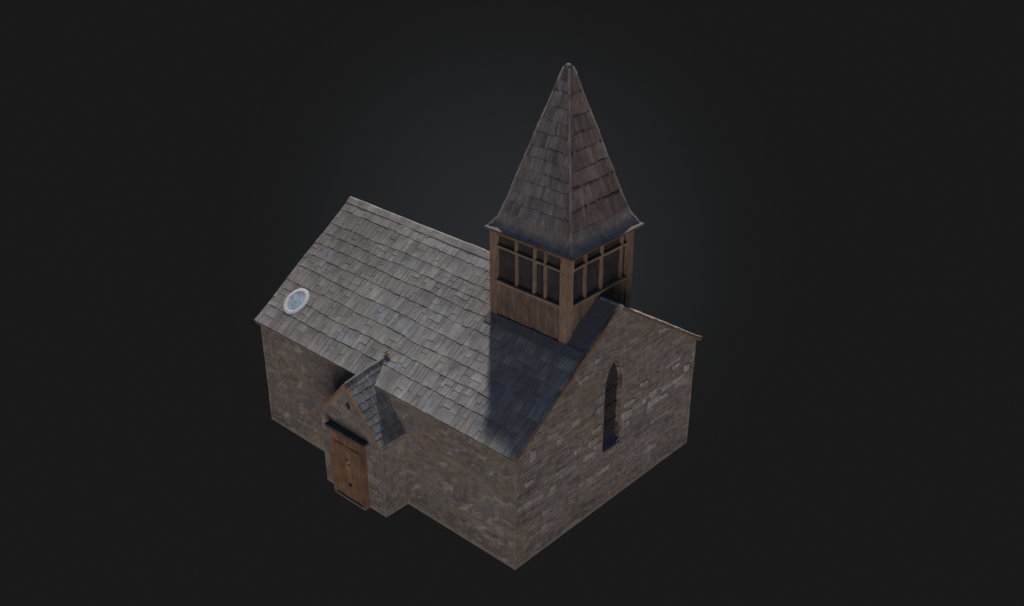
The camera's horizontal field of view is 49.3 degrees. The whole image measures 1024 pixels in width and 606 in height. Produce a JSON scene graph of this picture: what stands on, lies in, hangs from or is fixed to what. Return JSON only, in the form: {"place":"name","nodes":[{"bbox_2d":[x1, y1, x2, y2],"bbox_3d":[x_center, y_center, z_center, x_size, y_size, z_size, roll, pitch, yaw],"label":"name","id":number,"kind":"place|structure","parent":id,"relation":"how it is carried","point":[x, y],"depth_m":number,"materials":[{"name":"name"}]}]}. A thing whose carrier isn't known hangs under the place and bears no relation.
{"place":"outdoors","nodes":[
{"label":"outdoors","id":0,"kind":"place"},
{"bbox_2d":[254,63,701,569],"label":"stone chapel","id":1,"kind":"structure","parent":0,"point":[517,396],"depth_m":30.00,"materials":[{"name":"grey stone"}]},
{"bbox_2d":[324,420,369,509],"bbox_3d":[-4.571,4.591,31.334,1.640,2.318,0.245,23,36,37],"label":"door","id":2,"kind":"structure","parent":1,"relation":"in","point":[348,450],"depth_m":31.23,"materials":[{"name":"brown wood"}]},
{"bbox_2d":[0,0,1023,605],"label":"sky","id":3,"kind":"structure","parent":0,"point":[828,195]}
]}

